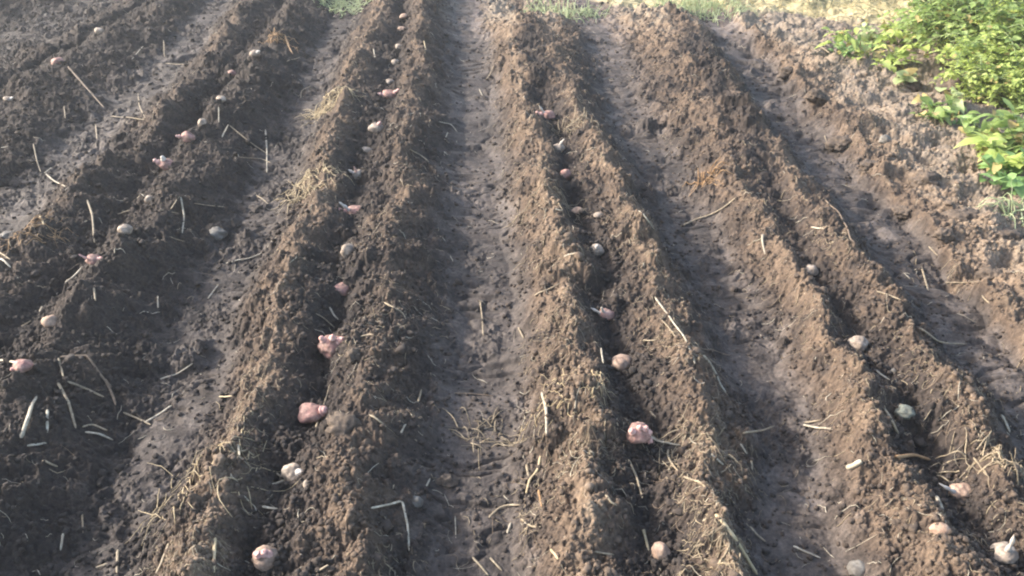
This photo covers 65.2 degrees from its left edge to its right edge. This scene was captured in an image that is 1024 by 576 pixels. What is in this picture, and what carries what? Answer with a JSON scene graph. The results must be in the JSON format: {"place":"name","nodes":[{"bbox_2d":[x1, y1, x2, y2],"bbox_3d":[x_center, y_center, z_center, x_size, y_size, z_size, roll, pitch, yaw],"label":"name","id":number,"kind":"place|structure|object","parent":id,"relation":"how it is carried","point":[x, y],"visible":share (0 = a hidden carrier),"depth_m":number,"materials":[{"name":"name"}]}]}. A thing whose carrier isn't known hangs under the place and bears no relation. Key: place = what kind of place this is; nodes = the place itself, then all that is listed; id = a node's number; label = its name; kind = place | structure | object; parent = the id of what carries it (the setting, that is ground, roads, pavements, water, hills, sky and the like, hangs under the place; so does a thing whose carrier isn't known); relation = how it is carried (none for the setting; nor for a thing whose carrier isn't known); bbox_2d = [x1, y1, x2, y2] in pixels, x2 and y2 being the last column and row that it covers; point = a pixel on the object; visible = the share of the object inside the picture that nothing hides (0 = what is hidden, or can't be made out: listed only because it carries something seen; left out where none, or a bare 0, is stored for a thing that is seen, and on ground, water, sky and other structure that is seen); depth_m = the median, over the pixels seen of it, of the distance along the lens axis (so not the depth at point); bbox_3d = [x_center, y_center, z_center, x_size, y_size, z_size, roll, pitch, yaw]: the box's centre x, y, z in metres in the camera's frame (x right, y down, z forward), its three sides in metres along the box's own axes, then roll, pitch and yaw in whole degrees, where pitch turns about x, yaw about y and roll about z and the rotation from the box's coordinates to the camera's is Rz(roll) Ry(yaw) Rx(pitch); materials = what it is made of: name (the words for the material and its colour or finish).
{"place":"outdoors","nodes":[
{"label":"outdoors","id":0,"kind":"place"},
{"bbox_2d":[434,473,459,488],"bbox_3d":[-0.164,0.486,2.024,0.066,0.044,0.056,15,35,22],"label":"earth clod","id":1,"kind":"object","parent":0,"point":[446,480],"visible":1,"depth_m":2.01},
{"bbox_2d":[0,0,1023,575],"bbox_3d":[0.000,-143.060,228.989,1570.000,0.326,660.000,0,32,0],"label":"ground","id":2,"kind":"structure","parent":0,"point":[98,316],"depth_m":2.72,"materials":[{"name":"soil"}]},
{"bbox_2d":[10,359,33,372],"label":"potato","id":3,"kind":"object","parent":2,"relation":"on","point":[23,365],"visible":0.98,"depth_m":2.18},
{"bbox_2d":[19,396,36,437],"bbox_3d":[-1.244,0.321,2.069,0.023,0.035,0.163,-7,33,-11],"label":"straw","id":4,"kind":"object","parent":2,"relation":"on","point":[25,425],"visible":1,"depth_m":2.02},
{"bbox_2d":[0,209,77,252],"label":"straw tuft","id":5,"kind":"object","parent":2,"relation":"on","point":[30,226],"visible":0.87,"depth_m":2.88,"materials":[{"name":"plant"}]},
{"bbox_2d":[41,315,57,327],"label":"potato","id":6,"kind":"object","parent":2,"relation":"on","point":[48,321],"visible":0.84,"depth_m":2.40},
{"bbox_2d":[57,382,75,427],"bbox_3d":[-1.198,0.312,2.157,0.013,0.038,0.183,-22,38,-30],"label":"straw","id":7,"kind":"object","parent":2,"relation":"on","point":[68,403],"visible":1,"depth_m":2.16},
{"bbox_2d":[67,66,103,107],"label":"stalk","id":8,"kind":"object","parent":2,"relation":"on","point":[79,79],"visible":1,"depth_m":4.49,"materials":[{"name":"beige plant"}]},
{"bbox_2d":[67,381,103,396],"bbox_3d":[-1.186,0.280,2.229,0.090,0.054,0.011,1,32,2],"label":"straw","id":9,"kind":"object","parent":2,"relation":"on","point":[73,383],"visible":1,"depth_m":2.23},
{"bbox_2d":[60,355,111,386],"bbox_3d":[-1.205,0.228,2.290,0.154,0.076,0.042,9,33,14],"label":"straw","id":10,"kind":"object","parent":2,"relation":"on","point":[101,375],"visible":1,"depth_m":2.28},
{"bbox_2d":[79,254,102,264],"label":"potato","id":11,"kind":"object","parent":2,"relation":"on","point":[92,259],"visible":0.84,"depth_m":2.67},
{"bbox_2d":[87,200,94,242],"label":"straw","id":12,"kind":"object","parent":2,"relation":"on","point":[91,212],"visible":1,"depth_m":3.03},
{"bbox_2d":[117,224,132,233],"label":"potato","id":13,"kind":"object","parent":2,"relation":"on","point":[126,228],"visible":0.93,"depth_m":2.84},
{"bbox_2d":[153,156,172,169],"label":"potato","id":14,"kind":"object","parent":2,"relation":"on","point":[164,163],"visible":0.91,"depth_m":3.47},
{"bbox_2d":[156,543,169,573],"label":"straw","id":15,"kind":"object","parent":2,"relation":"on","point":[162,560],"visible":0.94,"depth_m":1.71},
{"bbox_2d":[175,131,194,142],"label":"potato","id":16,"kind":"object","parent":2,"relation":"on","point":[186,136],"visible":1,"depth_m":3.63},
{"bbox_2d":[126,427,294,545],"bbox_3d":[-0.718,0.465,1.919,0.407,0.181,0.364,-7,33,-11],"label":"straw tuft","id":17,"kind":"object","parent":2,"relation":"on","point":[192,473],"visible":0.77,"depth_m":1.91,"materials":[{"name":"plant"}]},
{"bbox_2d":[212,537,216,572],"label":"straw","id":18,"kind":"object","parent":2,"relation":"on","point":[214,550],"visible":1,"depth_m":1.68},
{"bbox_2d":[209,226,227,239],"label":"stone","id":19,"kind":"object","parent":2,"relation":"on","point":[217,233],"visible":0.95,"depth_m":3.09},
{"bbox_2d":[251,545,278,571],"bbox_3d":[-0.535,0.582,1.731,0.061,0.063,0.049,0,32,0],"label":"potato","id":20,"kind":"object","parent":2,"relation":"on","point":[263,558],"visible":0.95,"depth_m":1.71,"materials":[{"name":"food"}]},
{"bbox_2d":[265,129,267,171],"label":"straw","id":21,"kind":"object","parent":2,"relation":"on","point":[266,152],"visible":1,"depth_m":3.80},
{"bbox_2d":[260,27,298,53],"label":"straw tuft","id":22,"kind":"object","parent":2,"relation":"on","point":[277,40],"visible":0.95,"depth_m":5.14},
{"bbox_2d":[281,463,302,480],"bbox_3d":[-0.535,0.455,1.959,0.060,0.052,0.057,0,32,0],"label":"potato","id":23,"kind":"object","parent":2,"relation":"on","point":[290,471],"visible":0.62,"depth_m":1.94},
{"bbox_2d":[266,157,354,215],"bbox_3d":[-0.838,-0.419,3.326,0.363,0.163,0.338,0,32,0],"label":"straw tuft","id":24,"kind":"object","parent":2,"relation":"on","point":[308,170],"visible":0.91,"depth_m":3.33,"materials":[{"name":"plant"}]},
{"bbox_2d":[298,403,327,423],"bbox_3d":[-0.533,0.335,2.147,0.085,0.050,0.068,0,32,0],"label":"potato","id":25,"kind":"object","parent":2,"relation":"on","point":[309,413],"visible":0.99,"depth_m":2.13,"materials":[{"name":"food"}]},
{"bbox_2d":[293,86,364,127],"bbox_3d":[-0.956,-0.965,4.178,0.397,0.191,0.376,0,32,0],"label":"straw tuft","id":26,"kind":"object","parent":2,"relation":"on","point":[321,111],"visible":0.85,"depth_m":4.20,"materials":[{"name":"plant"}]},
{"bbox_2d":[317,334,344,358],"bbox_3d":[-0.530,0.168,2.373,0.086,0.095,0.074,13,34,19],"label":"potato","id":27,"kind":"object","parent":2,"relation":"on","point":[327,345],"visible":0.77,"depth_m":2.34,"materials":[{"name":"food"}]},
{"bbox_2d":[334,282,348,295],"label":"potato","id":28,"kind":"object","parent":2,"relation":"on","point":[342,288],"visible":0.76,"depth_m":2.65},
{"bbox_2d":[325,411,360,437],"bbox_3d":[-0.427,0.358,2.034,0.096,0.083,0.094,16,36,24],"label":"earth clod","id":29,"kind":"object","parent":2,"relation":"on","point":[341,424],"visible":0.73,"depth_m":2.01,"materials":[{"name":"soil"}]},
{"bbox_2d":[313,0,375,18],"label":"grass tuft","id":30,"kind":"object","parent":2,"relation":"on","point":[342,4],"visible":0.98,"depth_m":6.16,"materials":[{"name":"plant"}]},
{"bbox_2d":[340,243,354,255],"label":"potato","id":31,"kind":"object","parent":2,"relation":"on","point":[346,249],"visible":0.86,"depth_m":2.79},
{"bbox_2d":[338,202,359,213],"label":"potato","id":32,"kind":"object","parent":2,"relation":"on","point":[352,209],"visible":0.61,"depth_m":3.16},
{"bbox_2d":[344,348,361,363],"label":"earth clod","id":33,"kind":"object","parent":2,"relation":"on","point":[354,355],"visible":0.96,"depth_m":2.26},
{"bbox_2d":[348,167,361,178],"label":"potato","id":34,"kind":"object","parent":2,"relation":"on","point":[356,173],"visible":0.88,"depth_m":3.46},
{"bbox_2d":[368,121,383,132],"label":"potato","id":35,"kind":"object","parent":2,"relation":"on","point":[375,127],"visible":0.98,"depth_m":3.84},
{"bbox_2d":[377,88,398,98],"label":"potato","id":36,"kind":"object","parent":2,"relation":"on","point":[388,94],"visible":0.94,"depth_m":4.30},
{"bbox_2d":[370,500,409,549],"bbox_3d":[-0.250,0.521,1.819,0.110,0.072,0.086,20,37,28],"label":"straw","id":37,"kind":"object","parent":2,"relation":"on","point":[404,510],"visible":1,"depth_m":1.83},
{"bbox_2d":[412,495,422,507],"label":"stone","id":38,"kind":"object","parent":2,"relation":"on","point":[417,501],"visible":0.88,"depth_m":1.90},
{"bbox_2d":[442,406,526,464],"bbox_3d":[-0.077,0.387,2.158,0.193,0.059,0.236,-9,33,-14],"label":"straw tuft","id":39,"kind":"object","parent":2,"relation":"on","point":[499,434],"visible":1,"depth_m":2.17,"materials":[{"name":"plant"}]},
{"bbox_2d":[488,504,519,517],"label":"straw","id":40,"kind":"object","parent":2,"relation":"on","point":[494,511],"visible":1,"depth_m":1.95,"materials":[{"name":"beige plant"}]},
{"bbox_2d":[0,2,1023,575],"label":"straw dust","id":41,"kind":"object","parent":2,"relation":"on","point":[554,336],"visible":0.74,"depth_m":2.22,"materials":[{"name":"plant"}]},
{"bbox_2d":[1,1,1023,575],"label":"straw chaff","id":42,"kind":"object","parent":2,"relation":"on","point":[223,551],"visible":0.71,"depth_m":2.22,"materials":[{"name":"plant"}]},
{"bbox_2d":[2,1,1023,575],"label":"root fibres","id":43,"kind":"object","parent":2,"relation":"on","point":[624,349],"visible":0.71,"depth_m":2.21,"materials":[{"name":"plant"}]},
{"bbox_2d":[526,456,540,493],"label":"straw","id":44,"kind":"object","parent":2,"relation":"on","point":[535,472],"visible":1,"depth_m":2.00,"materials":[{"name":"beige plant"}]},
{"bbox_2d":[541,392,547,433],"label":"straw","id":45,"kind":"object","parent":2,"relation":"on","point":[546,412],"visible":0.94,"depth_m":2.05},
{"bbox_2d":[535,106,555,119],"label":"potato","id":46,"kind":"object","parent":2,"relation":"on","point":[548,114],"visible":0.81,"depth_m":3.96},
{"bbox_2d":[503,178,589,227],"bbox_3d":[0.138,-0.316,3.124,0.354,0.200,0.324,0,32,0],"label":"straw tuft","id":47,"kind":"object","parent":2,"relation":"on","point":[567,205],"visible":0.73,"depth_m":3.14,"materials":[{"name":"plant"}]},
{"bbox_2d":[553,139,564,152],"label":"potato","id":48,"kind":"object","parent":2,"relation":"on","point":[559,146],"visible":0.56,"depth_m":3.62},
{"bbox_2d":[513,364,615,442],"bbox_3d":[0.150,0.303,2.144,0.294,0.197,0.305,0,32,0],"label":"straw tuft","id":49,"kind":"object","parent":2,"relation":"on","point":[602,383],"visible":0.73,"depth_m":2.10,"materials":[{"name":"plant"}]},
{"bbox_2d":[560,169,570,179],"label":"potato","id":50,"kind":"object","parent":2,"relation":"on","point":[566,173],"visible":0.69,"depth_m":3.42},
{"bbox_2d":[520,0,613,23],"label":"grass tuft","id":51,"kind":"object","parent":2,"relation":"on","point":[585,14],"visible":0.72,"depth_m":6.04,"materials":[{"name":"plant"}]},
{"bbox_2d":[545,104,598,137],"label":"straw tuft","id":52,"kind":"object","parent":2,"relation":"on","point":[572,122],"visible":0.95,"depth_m":3.83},
{"bbox_2d":[590,243,604,255],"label":"potato","id":53,"kind":"object","parent":2,"relation":"on","point":[598,249],"visible":0.66,"depth_m":2.84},
{"bbox_2d":[591,307,614,319],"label":"potato","id":54,"kind":"object","parent":2,"relation":"on","point":[608,314],"visible":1,"depth_m":2.52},
{"bbox_2d":[611,354,631,371],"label":"potato","id":55,"kind":"object","parent":2,"relation":"on","point":[621,362],"visible":0.8,"depth_m":2.33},
{"bbox_2d":[628,459,642,497],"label":"straw","id":56,"kind":"object","parent":2,"relation":"on","point":[636,476],"visible":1,"depth_m":1.93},
{"bbox_2d":[626,422,652,443],"bbox_3d":[0.319,0.358,1.995,0.068,0.065,0.057,0,32,0],"label":"potato","id":57,"kind":"object","parent":2,"relation":"on","point":[639,432],"visible":1,"depth_m":1.98,"materials":[{"name":"food"}]},
{"bbox_2d":[651,541,670,559],"bbox_3d":[0.328,0.579,1.759,0.044,0.046,0.040,0,32,0],"label":"potato","id":58,"kind":"object","parent":2,"relation":"on","point":[659,550],"visible":0.93,"depth_m":1.74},
{"bbox_2d":[655,297,694,363],"bbox_3d":[0.483,0.114,2.372,0.011,0.035,0.376,-4,33,-7],"label":"straw","id":59,"kind":"object","parent":2,"relation":"on","point":[666,312],"visible":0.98,"depth_m":2.38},
{"bbox_2d":[642,405,742,475],"bbox_3d":[0.434,0.381,2.003,0.286,0.102,0.199,0,32,0],"label":"straw tuft","id":60,"kind":"object","parent":2,"relation":"on","point":[696,439],"visible":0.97,"depth_m":2.00,"materials":[{"name":"plant"}]},
{"bbox_2d":[646,0,761,22],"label":"grass tuft","id":61,"kind":"object","parent":2,"relation":"on","point":[684,4],"visible":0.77,"depth_m":6.04,"materials":[{"name":"plant"}]},
{"bbox_2d":[683,156,733,196],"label":"straw tuft","id":62,"kind":"object","parent":2,"relation":"on","point":[707,178],"visible":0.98,"depth_m":3.40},
{"bbox_2d":[684,198,734,224],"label":"twig","id":63,"kind":"object","parent":2,"relation":"on","point":[709,214],"visible":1,"depth_m":3.22,"materials":[{"name":"beige wood"}]},
{"bbox_2d":[677,511,749,575],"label":"straw tuft","id":64,"kind":"object","parent":2,"relation":"on","point":[719,563],"visible":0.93,"depth_m":1.71,"materials":[{"name":"plant"}]},
{"bbox_2d":[703,355,725,391],"bbox_3d":[0.572,0.236,2.241,0.088,0.088,0.021,26,40,34],"label":"straw","id":65,"kind":"object","parent":2,"relation":"on","point":[722,387],"visible":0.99,"depth_m":2.25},
{"bbox_2d":[715,513,757,574],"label":"straw","id":66,"kind":"object","parent":2,"relation":"on","point":[740,547],"visible":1,"depth_m":1.72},
{"bbox_2d":[743,426,773,433],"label":"straw","id":67,"kind":"object","parent":2,"relation":"on","point":[754,431],"visible":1,"depth_m":2.07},
{"bbox_2d":[601,0,921,24],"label":"dry grass","id":68,"kind":"structure","parent":2,"relation":"on","point":[762,4],"depth_m":6.25,"materials":[{"name":"plant"}]},
{"bbox_2d":[776,66,793,78],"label":"earth clod","id":69,"kind":"object","parent":2,"relation":"on","point":[785,72],"visible":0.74,"depth_m":4.69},
{"bbox_2d":[805,264,818,275],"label":"potato","id":70,"kind":"object","parent":2,"relation":"on","point":[812,270],"visible":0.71,"depth_m":2.75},
{"bbox_2d":[802,89,830,105],"bbox_3d":[1.623,-1.018,4.263,0.144,0.095,0.122,0,32,0],"label":"earth clod","id":71,"kind":"object","parent":2,"relation":"on","point":[820,97],"visible":0.98,"depth_m":4.23,"materials":[{"name":"soil"}]},
{"bbox_2d":[824,135,851,151],"bbox_3d":[1.575,-0.693,3.860,0.157,0.089,0.117,0,32,0],"label":"earth clod","id":72,"kind":"object","parent":2,"relation":"on","point":[838,143],"visible":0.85,"depth_m":3.83,"materials":[{"name":"soil"}]},
{"bbox_2d":[825,200,854,241],"bbox_3d":[1.237,-0.255,2.990,0.035,0.088,0.506,5,33,8],"label":"root","id":73,"kind":"object","parent":2,"relation":"on","point":[843,221],"visible":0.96,"depth_m":3.01,"materials":[{"name":"beige plant"}]},
{"bbox_2d":[846,459,862,469],"bbox_3d":[0.834,0.430,1.950,0.034,0.046,0.018,28,42,36],"label":"wood chip","id":74,"kind":"object","parent":2,"relation":"on","point":[855,464],"visible":1,"depth_m":1.94,"materials":[{"name":"wood"}]},
{"bbox_2d":[846,560,864,575],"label":"stone","id":75,"kind":"object","parent":2,"relation":"on","point":[855,567],"visible":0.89,"depth_m":1.76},
{"bbox_2d":[829,30,886,57],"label":"weed","id":76,"kind":"object","parent":2,"relation":"on","point":[842,49],"visible":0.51,"depth_m":5.08,"materials":[{"name":"green plant"}]},
{"bbox_2d":[848,335,868,351],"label":"potato","id":77,"kind":"object","parent":2,"relation":"on","point":[859,343],"visible":0.82,"depth_m":2.38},
{"bbox_2d":[859,158,876,171],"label":"earth clod","id":78,"kind":"object","parent":2,"relation":"on","point":[866,164],"visible":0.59,"depth_m":3.57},
{"bbox_2d":[814,26,941,73],"bbox_3d":[2.195,-1.417,4.801,0.689,0.231,0.568,-20,38,-29],"label":"weed","id":79,"kind":"object","parent":2,"relation":"on","point":[891,61],"visible":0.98,"depth_m":4.82,"materials":[{"name":"green plant"}]},
{"bbox_2d":[853,18,908,48],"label":"weed","id":80,"kind":"object","parent":2,"relation":"on","point":[865,27],"visible":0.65,"depth_m":5.18,"materials":[{"name":"green plant"}]},
{"bbox_2d":[878,134,891,143],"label":"stone","id":81,"kind":"object","parent":2,"relation":"on","point":[885,138],"visible":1,"depth_m":3.71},
{"bbox_2d":[884,408,898,433],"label":"straw","id":82,"kind":"object","parent":2,"relation":"on","point":[892,421],"visible":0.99,"depth_m":2.03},
{"bbox_2d":[890,205,911,218],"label":"earth clod","id":83,"kind":"object","parent":2,"relation":"on","point":[902,212],"visible":0.92,"depth_m":3.29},
{"bbox_2d":[876,20,927,45],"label":"weed","id":84,"kind":"object","parent":2,"relation":"on","point":[899,32],"visible":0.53,"depth_m":5.24,"materials":[{"name":"green plant"}]},
{"bbox_2d":[894,404,914,419],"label":"stone","id":85,"kind":"object","parent":2,"relation":"on","point":[905,412],"visible":0.98,"depth_m":2.10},
{"bbox_2d":[893,68,918,84],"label":"weed","id":86,"kind":"object","parent":2,"relation":"on","point":[907,75],"visible":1,"depth_m":4.53,"materials":[{"name":"green plant"}]},
{"bbox_2d":[894,453,930,459],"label":"stalk","id":87,"kind":"object","parent":2,"relation":"on","point":[910,455],"visible":1,"depth_m":2.00,"materials":[{"name":"brown plant"}]},
{"bbox_2d":[905,79,923,91],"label":"earth clod","id":88,"kind":"object","parent":2,"relation":"on","point":[917,85],"visible":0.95,"depth_m":4.54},
{"bbox_2d":[907,170,940,187],"bbox_3d":[1.779,-0.455,3.424,0.144,0.100,0.124,0,32,0],"label":"earth clod","id":89,"kind":"object","parent":2,"relation":"on","point":[924,178],"visible":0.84,"depth_m":3.40,"materials":[{"name":"soil"}]},
{"bbox_2d":[908,93,961,125],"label":"weed","id":90,"kind":"object","parent":2,"relation":"on","point":[941,113],"visible":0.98,"depth_m":4.05,"materials":[{"name":"green plant"}]},
{"bbox_2d":[929,522,950,534],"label":"potato","id":91,"kind":"object","parent":2,"relation":"on","point":[941,527],"visible":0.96,"depth_m":1.73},
{"bbox_2d":[929,227,956,243],"bbox_3d":[1.615,-0.198,2.999,0.087,0.056,0.065,0,32,0],"label":"earth clod","id":92,"kind":"object","parent":2,"relation":"on","point":[945,235],"visible":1,"depth_m":2.98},
{"bbox_2d":[919,328,966,344],"bbox_3d":[1.347,0.158,2.478,0.212,0.103,0.038,-8,33,-13],"label":"straw","id":93,"kind":"object","parent":2,"relation":"on","point":[929,334],"visible":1,"depth_m":2.44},
{"bbox_2d":[933,77,963,93],"bbox_3d":[2.553,-1.137,4.578,0.249,0.128,0.180,0,32,0],"label":"earth clod","id":94,"kind":"object","parent":2,"relation":"on","point":[950,83],"visible":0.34,"depth_m":4.54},
{"bbox_2d":[877,0,1020,54],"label":"weed","id":95,"kind":"object","parent":2,"relation":"on","point":[928,15],"visible":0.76,"depth_m":4.81,"materials":[{"name":"green plant"}]},
{"bbox_2d":[935,86,964,113],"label":"weed","id":96,"kind":"object","parent":2,"relation":"on","point":[957,102],"visible":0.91,"depth_m":4.09,"materials":[{"name":"green plant"}]},
{"bbox_2d":[923,100,980,126],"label":"weed","id":97,"kind":"object","parent":2,"relation":"on","point":[959,121],"visible":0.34,"depth_m":4.05,"materials":[{"name":"green plant"}]},
{"bbox_2d":[939,482,970,499],"bbox_3d":[1.069,0.488,1.933,0.097,0.058,0.048,0,32,0],"label":"potato","id":98,"kind":"object","parent":2,"relation":"on","point":[962,490],"visible":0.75,"depth_m":1.92,"materials":[{"name":"food"}]},
{"bbox_2d":[940,206,978,222],"bbox_3d":[1.790,-0.280,3.164,0.159,0.069,0.116,-13,35,-19],"label":"earth clod","id":99,"kind":"object","parent":2,"relation":"on","point":[964,214],"visible":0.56,"depth_m":3.14,"materials":[{"name":"soil"}]},
{"bbox_2d":[919,0,1023,73],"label":"weed","id":100,"kind":"object","parent":2,"relation":"on","point":[1013,28],"visible":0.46,"depth_m":4.41,"materials":[{"name":"green plant"}]},
{"bbox_2d":[922,0,1023,63],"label":"weed","id":101,"kind":"object","parent":2,"relation":"on","point":[1020,13],"visible":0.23,"depth_m":4.62,"materials":[{"name":"green plant"}]},
{"bbox_2d":[929,16,1023,112],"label":"weed","id":102,"kind":"object","parent":2,"relation":"on","point":[977,85],"visible":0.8,"depth_m":4.26,"materials":[{"name":"green plant"}]},
{"bbox_2d":[931,421,1023,486],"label":"straw tuft","id":103,"kind":"object","parent":2,"relation":"on","point":[993,453],"visible":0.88,"depth_m":1.96,"materials":[{"name":"plant"}]},
{"bbox_2d":[952,42,1023,112],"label":"weed","id":104,"kind":"object","parent":2,"relation":"on","point":[1017,93],"visible":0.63,"depth_m":4.21,"materials":[{"name":"green plant"}]},
{"bbox_2d":[953,125,1023,171],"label":"weed","id":105,"kind":"object","parent":2,"relation":"on","point":[985,140],"visible":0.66,"depth_m":3.56,"materials":[{"name":"green plant"}]},
{"bbox_2d":[953,110,1023,153],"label":"weed","id":106,"kind":"object","parent":2,"relation":"on","point":[966,129],"visible":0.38,"depth_m":3.78,"materials":[{"name":"green plant"}]},
{"bbox_2d":[975,266,1002,279],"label":"earth clod","id":107,"kind":"object","parent":2,"relation":"on","point":[990,273],"visible":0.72,"depth_m":2.78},
{"bbox_2d":[969,97,1023,151],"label":"weed","id":108,"kind":"object","parent":2,"relation":"on","point":[1002,118],"visible":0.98,"depth_m":3.70,"materials":[{"name":"green plant"}]},
{"bbox_2d":[976,147,1023,197],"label":"weed","id":109,"kind":"object","parent":2,"relation":"on","point":[996,167],"visible":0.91,"depth_m":3.40,"materials":[{"name":"green plant"}]},
{"bbox_2d":[976,180,1023,228],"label":"grass tuft","id":110,"kind":"object","parent":2,"relation":"on","point":[1021,209],"visible":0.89,"depth_m":3.15,"materials":[{"name":"plant"}]},
{"bbox_2d":[990,535,1018,563],"bbox_3d":[1.077,0.557,1.737,0.056,0.095,0.052,0,32,0],"label":"potato","id":111,"kind":"object","parent":2,"relation":"on","point":[1006,552],"visible":0.96,"depth_m":1.74,"materials":[{"name":"food"}]},
{"bbox_2d":[992,227,1023,241],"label":"earth clod","id":112,"kind":"object","parent":2,"relation":"on","point":[1007,233],"visible":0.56,"depth_m":3.01,"materials":[{"name":"soil"}]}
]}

